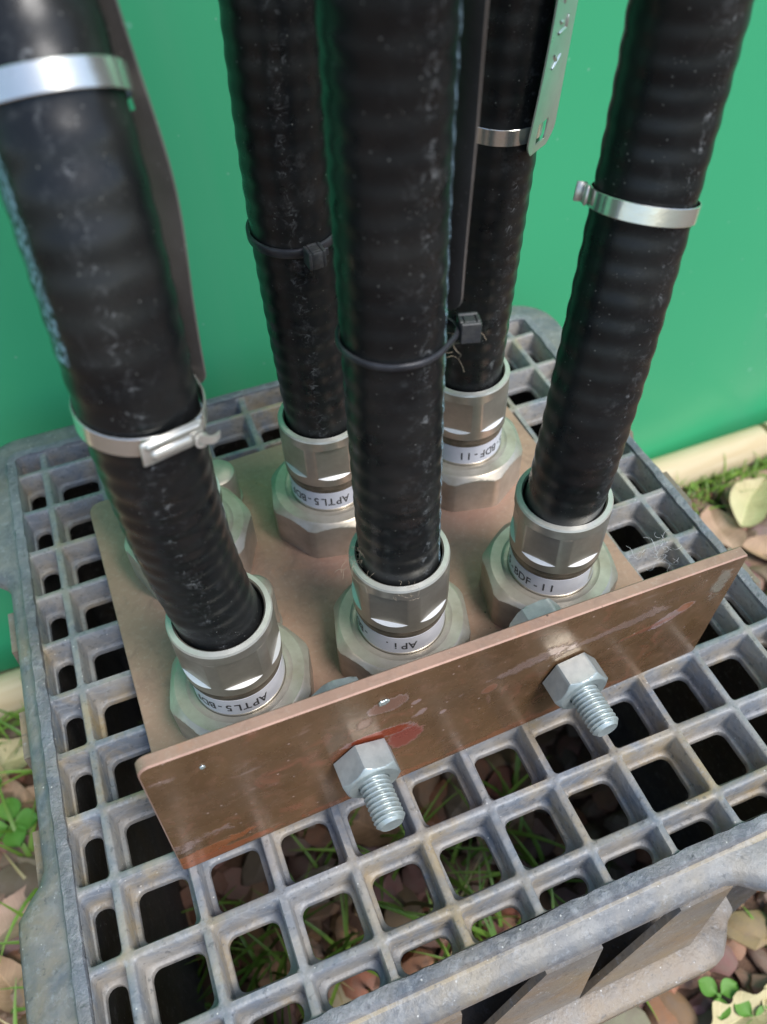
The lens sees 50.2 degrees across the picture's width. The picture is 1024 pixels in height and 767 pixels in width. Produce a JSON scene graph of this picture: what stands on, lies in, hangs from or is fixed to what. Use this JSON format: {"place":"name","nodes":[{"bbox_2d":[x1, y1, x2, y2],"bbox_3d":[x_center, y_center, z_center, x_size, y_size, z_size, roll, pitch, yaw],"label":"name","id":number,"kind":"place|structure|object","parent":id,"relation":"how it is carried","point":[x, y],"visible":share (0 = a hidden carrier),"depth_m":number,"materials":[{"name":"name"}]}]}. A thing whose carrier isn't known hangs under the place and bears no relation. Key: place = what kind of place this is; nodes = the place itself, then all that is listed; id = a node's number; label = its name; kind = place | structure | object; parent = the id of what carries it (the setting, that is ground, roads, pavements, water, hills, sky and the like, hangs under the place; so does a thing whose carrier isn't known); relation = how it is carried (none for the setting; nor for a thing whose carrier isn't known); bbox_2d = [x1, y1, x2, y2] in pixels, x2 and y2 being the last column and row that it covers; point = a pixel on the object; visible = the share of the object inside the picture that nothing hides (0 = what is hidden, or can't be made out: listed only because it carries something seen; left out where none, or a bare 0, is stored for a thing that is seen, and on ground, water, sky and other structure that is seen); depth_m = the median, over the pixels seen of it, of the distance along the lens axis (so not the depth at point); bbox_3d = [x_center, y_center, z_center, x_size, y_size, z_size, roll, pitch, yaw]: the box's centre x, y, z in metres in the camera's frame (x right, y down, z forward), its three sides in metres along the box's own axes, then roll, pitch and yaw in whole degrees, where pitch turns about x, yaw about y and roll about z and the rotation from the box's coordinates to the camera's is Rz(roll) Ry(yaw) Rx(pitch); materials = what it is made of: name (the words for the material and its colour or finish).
{"place":"outdoors","nodes":[
{"label":"outdoors","id":0,"kind":"place"},
{"bbox_2d":[0,0,766,671],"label":"green wall","id":1,"kind":"structure","parent":0,"point":[706,380],"depth_m":0.46,"materials":[{"name":"paint"}]},
{"bbox_2d":[0,460,766,1023],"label":"ground","id":2,"kind":"structure","parent":0,"point":[746,962],"depth_m":0.51,"materials":[{"name":"stone"}]},
{"bbox_2d":[0,306,766,1023],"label":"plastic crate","id":3,"kind":"object","parent":2,"relation":"on","point":[676,764],"visible":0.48,"depth_m":0.30,"materials":[{"name":"grey plastic"}]},
{"bbox_2d":[90,407,747,868],"bbox_3d":[-0.006,0.003,0.331,0.220,0.076,0.184,-18,52,-12],"label":"copper bracket","id":4,"kind":"object","parent":3,"relation":"on","point":[224,789],"visible":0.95,"depth_m":0.28,"materials":[{"name":"brown metal"}]},
{"bbox_2d":[124,448,256,599],"bbox_3d":[-0.084,-0.001,0.340,0.052,0.063,0.052,2,50,4],"label":"cable connector","id":5,"kind":"object","parent":4,"relation":"on","point":[238,516],"visible":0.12,"depth_m":0.35,"materials":[{"name":"silver metal"}]},
{"bbox_2d":[212,460,242,501],"bbox_3d":[-0.076,-0.012,0.377,0.019,0.020,0.019,-18,52,-12],"label":"plate cap","id":6,"kind":"object","parent":4,"relation":"on","point":[225,472],"visible":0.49,"depth_m":0.37,"materials":[{"name":"silver metal"}]},
{"bbox_2d":[165,572,313,738],"bbox_3d":[-0.053,0.053,0.294,0.052,0.063,0.052,31,57,25],"label":"cable connector","id":7,"kind":"object","parent":4,"relation":"on","point":[253,675],"visible":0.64,"depth_m":0.28,"materials":[{"name":"silver metal"}]},
{"bbox_2d":[0,0,261,650],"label":"coaxial cable","id":8,"kind":"object","parent":7,"relation":"on","point":[77,198],"visible":0.95,"depth_m":0.16,"materials":[{"name":"black rubber"}]},
{"bbox_2d":[0,55,134,103],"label":"steel clamp","id":9,"kind":"object","parent":8,"relation":"attached to","point":[24,79],"visible":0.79,"depth_m":0.14,"materials":[{"name":"silver metal"}]},
{"bbox_2d":[69,374,220,466],"bbox_3d":[-0.057,-0.024,0.192,0.031,0.010,0.034,-18,52,-12],"label":"steel clamp","id":10,"kind":"object","parent":8,"relation":"attached to","point":[151,450],"visible":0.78,"depth_m":0.18,"materials":[{"name":"silver metal"}]},
{"bbox_2d":[99,0,205,383],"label":"identification tag","id":11,"kind":"object","parent":8,"relation":"attached to","point":[160,172],"visible":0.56,"depth_m":0.17,"materials":[{"name":"grey metal"}]},
{"bbox_2d":[253,575,282,624],"bbox_3d":[-0.051,0.038,0.330,0.018,0.026,0.018,-18,52,-12],"label":"plate cap","id":12,"kind":"object","parent":4,"relation":"on","point":[266,583],"visible":0.18,"depth_m":0.32,"materials":[{"name":"silver metal"}]},
{"bbox_2d":[271,403,355,557],"bbox_3d":[-0.024,-0.020,0.354,0.052,0.063,0.052,29,57,24],"label":"cable connector","id":13,"kind":"object","parent":4,"relation":"on","point":[312,496],"visible":0.58,"depth_m":0.35,"materials":[{"name":"silver metal"}]},
{"bbox_2d":[218,0,346,438],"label":"coaxial cable","id":14,"kind":"object","parent":13,"relation":"attached to","point":[271,52],"visible":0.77,"depth_m":0.24,"materials":[{"name":"black rubber"}]},
{"bbox_2d":[245,219,332,270],"bbox_3d":[-0.030,-0.091,0.267,0.030,0.006,0.033,9,51,10],"label":"cable tie","id":15,"kind":"object","parent":14,"relation":"attached to","point":[313,255],"visible":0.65,"depth_m":0.26,"materials":[{"name":"black plastic"}]},
{"bbox_2d":[312,677,404,831],"bbox_3d":[-0.007,0.082,0.275,0.023,0.023,0.051,-18,52,-12],"label":"hex bolt","id":16,"kind":"object","parent":4,"relation":"on","point":[368,772],"visible":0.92,"depth_m":0.26,"materials":[{"name":"silver metal"}]},
{"bbox_2d":[333,530,470,679],"bbox_3d":[0.006,0.033,0.308,0.052,0.063,0.052,31,57,25],"label":"cable connector","id":17,"kind":"object","parent":4,"relation":"on","point":[379,627],"visible":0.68,"depth_m":0.30,"materials":[{"name":"silver metal"}]},
{"bbox_2d":[335,552,367,590],"bbox_3d":[-0.009,0.016,0.278,0.014,0.012,0.021,14,52,14],"label":"lint tuft","id":18,"kind":"object","parent":17,"relation":"on","point":[352,567],"visible":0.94,"depth_m":0.28,"materials":[{"name":"beige"}]},
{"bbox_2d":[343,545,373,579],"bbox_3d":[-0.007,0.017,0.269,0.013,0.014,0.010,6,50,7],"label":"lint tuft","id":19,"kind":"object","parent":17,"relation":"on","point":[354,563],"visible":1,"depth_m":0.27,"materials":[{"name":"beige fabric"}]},
{"bbox_2d":[316,0,461,585],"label":"coaxial cable","id":20,"kind":"object","parent":17,"relation":"attached to","point":[389,70],"visible":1,"depth_m":0.18,"materials":[{"name":"black rubber"}]},
{"bbox_2d":[335,311,481,371],"bbox_3d":[0.006,-0.047,0.216,0.038,0.007,0.030,-18,52,-12],"label":"cable tie","id":21,"kind":"object","parent":20,"relation":"attached to","point":[466,327],"visible":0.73,"depth_m":0.21,"materials":[{"name":"black plastic"}]},
{"bbox_2d":[446,334,485,370],"bbox_3d":[0.021,-0.046,0.223,0.015,0.012,0.018,-18,52,-12],"label":"lint tuft","id":22,"kind":"object","parent":21,"relation":"hanging from","point":[459,353],"visible":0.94,"depth_m":0.22,"materials":[{"name":"beige fabric"}]},
{"bbox_2d":[447,0,488,310],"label":"identification tag","id":23,"kind":"object","parent":20,"relation":"attached to","point":[472,43],"visible":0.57,"depth_m":0.18,"materials":[{"name":"grey metal"}]},
{"bbox_2d":[441,357,522,511],"bbox_3d":[0.037,-0.041,0.369,0.052,0.063,0.052,29,57,24],"label":"cable connector","id":24,"kind":"object","parent":4,"relation":"on","point":[482,452],"visible":0.61,"depth_m":0.36,"materials":[{"name":"silver metal"}]},
{"bbox_2d":[445,0,555,391],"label":"coaxial cable","id":25,"kind":"object","parent":24,"relation":"attached to","point":[518,32],"visible":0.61,"depth_m":0.27,"materials":[{"name":"black rubber"}]},
{"bbox_2d":[477,121,544,146],"bbox_3d":[0.037,-0.127,0.264,0.030,0.007,0.030,-18,52,-12],"label":"steel clamp","id":26,"kind":"object","parent":25,"relation":"attached to","point":[501,138],"visible":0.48,"depth_m":0.26,"materials":[{"name":"silver metal"}]},
{"bbox_2d":[527,0,577,155],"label":"identification tag","id":27,"kind":"object","parent":25,"relation":"attached to","point":[548,99],"visible":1,"depth_m":0.25,"materials":[{"name":"metal"}]},
{"bbox_2d":[479,467,617,628],"bbox_3d":[0.067,0.013,0.322,0.052,0.063,0.052,-9,50,-5],"label":"cable connector","id":28,"kind":"object","parent":4,"relation":"on","point":[560,566],"visible":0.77,"depth_m":0.32,"materials":[{"name":"silver metal"}]},
{"bbox_2d":[524,0,754,526],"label":"coaxial cable","id":29,"kind":"object","parent":28,"relation":"on","point":[678,61],"visible":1,"depth_m":0.22,"materials":[{"name":"black rubber"}]},
{"bbox_2d":[573,180,701,227],"bbox_3d":[0.070,-0.084,0.222,0.032,0.014,0.030,-18,52,-12],"label":"steel clamp","id":30,"kind":"object","parent":29,"relation":"attached to","point":[590,196],"visible":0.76,"depth_m":0.21,"materials":[{"name":"silver metal"}]},
{"bbox_2d":[509,598,617,736],"bbox_3d":[0.066,0.057,0.293,0.023,0.023,0.051,-18,52,-12],"label":"hex bolt","id":31,"kind":"object","parent":4,"relation":"on","point":[578,682],"visible":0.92,"depth_m":0.28,"materials":[{"name":"silver metal"}]},
{"bbox_2d":[630,532,680,570],"bbox_3d":[0.094,0.017,0.285,0.016,0.017,0.016,-35,57,-24],"label":"lint tuft","id":32,"kind":"object","parent":3,"relation":"on","point":[657,551],"visible":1,"depth_m":0.28,"materials":[{"name":"grey fabric"}]},
{"bbox_2d":[0,464,766,1023],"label":"pebbles","id":33,"kind":"object","parent":2,"relation":"on","point":[746,934],"visible":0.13,"depth_m":0.50,"materials":[{"name":"brown stone"}]},
{"bbox_2d":[0,956,24,1012],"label":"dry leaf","id":34,"kind":"object","parent":33,"relation":"on","point":[10,972],"visible":0.69,"depth_m":0.47,"materials":[{"name":"beige plant"}]},
{"bbox_2d":[0,738,27,778],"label":"dry leaf","id":35,"kind":"object","parent":33,"relation":"on","point":[17,762],"visible":0.45,"depth_m":0.56,"materials":[{"name":"beige plant"}]},
{"bbox_2d":[0,884,29,941],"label":"dry leaf","id":36,"kind":"object","parent":33,"relation":"on","point":[17,899],"visible":0.38,"depth_m":0.49,"materials":[{"name":"beige plant"}]},
{"bbox_2d":[0,778,36,819],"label":"dry leaf","id":37,"kind":"object","parent":33,"relation":"on","point":[18,789],"visible":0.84,"depth_m":0.54,"materials":[{"name":"brown plant"}]},
{"bbox_2d":[0,797,37,846],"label":"broadleaf weed","id":38,"kind":"object","parent":33,"relation":"on","point":[16,838],"visible":0.99,"depth_m":0.52,"materials":[{"name":"green plant"}]},
{"bbox_2d":[20,785,34,803],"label":"dry leaf","id":39,"kind":"object","parent":33,"relation":"on","point":[23,799],"visible":0.27,"depth_m":0.54,"materials":[{"name":"brown plant"}]},
{"bbox_2d":[348,805,401,846],"bbox_3d":[-0.009,0.196,0.523,0.036,0.011,0.039,-18,52,-12],"label":"dry leaf","id":40,"kind":"object","parent":33,"relation":"on","point":[366,832],"visible":0.4,"depth_m":0.52,"materials":[{"name":"brown plant"}]},
{"bbox_2d":[477,811,533,847],"bbox_3d":[0.079,0.200,0.516,0.043,0.010,0.026,-18,52,-12],"label":"dry leaf","id":41,"kind":"object","parent":33,"relation":"on","point":[529,821],"visible":0.29,"depth_m":0.52,"materials":[{"name":"brown plant"}]},
{"bbox_2d":[698,977,738,1019],"bbox_3d":[0.188,0.272,0.459,0.021,0.018,0.021,-18,52,-12],"label":"broadleaf weed","id":42,"kind":"object","parent":33,"relation":"on","point":[729,988],"visible":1,"depth_m":0.46,"materials":[{"name":"green plant"}]},
{"bbox_2d":[700,506,746,548],"bbox_3d":[0.273,0.013,0.667,0.030,0.010,0.047,-18,52,-12],"label":"dry leaf","id":43,"kind":"object","parent":33,"relation":"on","point":[726,529],"visible":0.8,"depth_m":0.67,"materials":[{"name":"brown plant"}]},
{"bbox_2d":[712,989,766,1023],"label":"dry leaf","id":44,"kind":"object","parent":33,"relation":"on","point":[720,1008],"visible":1,"depth_m":0.45,"materials":[{"name":"beige plant"}]},
{"bbox_2d":[724,470,766,505],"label":"dry leaf","id":45,"kind":"object","parent":33,"relation":"on","point":[729,489],"visible":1,"depth_m":0.70,"materials":[{"name":"beige plant"}]},
{"bbox_2d":[729,477,766,526],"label":"dry leaf","id":46,"kind":"object","parent":33,"relation":"on","point":[749,507],"visible":1,"depth_m":0.68,"materials":[{"name":"beige plant"}]},
{"bbox_2d":[734,1000,766,1023],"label":"broadleaf weed","id":47,"kind":"object","parent":33,"relation":"on","point":[743,1009],"visible":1,"depth_m":0.45,"materials":[{"name":"green plant"}]},
{"bbox_2d":[742,535,766,559],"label":"dry leaf","id":48,"kind":"object","parent":33,"relation":"on","point":[756,545],"visible":1,"depth_m":0.65,"materials":[{"name":"brown plant"}]},
{"bbox_2d":[762,985,766,1009],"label":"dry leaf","id":49,"kind":"object","parent":33,"relation":"on","point":[763,1001],"visible":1,"depth_m":0.45,"materials":[{"name":"beige plant"}]},
{"bbox_2d":[0,452,766,1023],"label":"grass","id":50,"kind":"structure","parent":2,"relation":"on","point":[482,850],"depth_m":0.48,"materials":[{"name":"green plant"}]},
{"bbox_2d":[0,425,766,720],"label":"edging log","id":51,"kind":"object","parent":2,"relation":"on","point":[694,463],"visible":0.18,"depth_m":0.69,"materials":[{"name":"beige wood"}]},
{"bbox_2d":[759,422,766,458],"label":"edging log","id":52,"kind":"object","parent":2,"relation":"on","point":[763,425],"visible":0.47,"depth_m":0.72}
]}

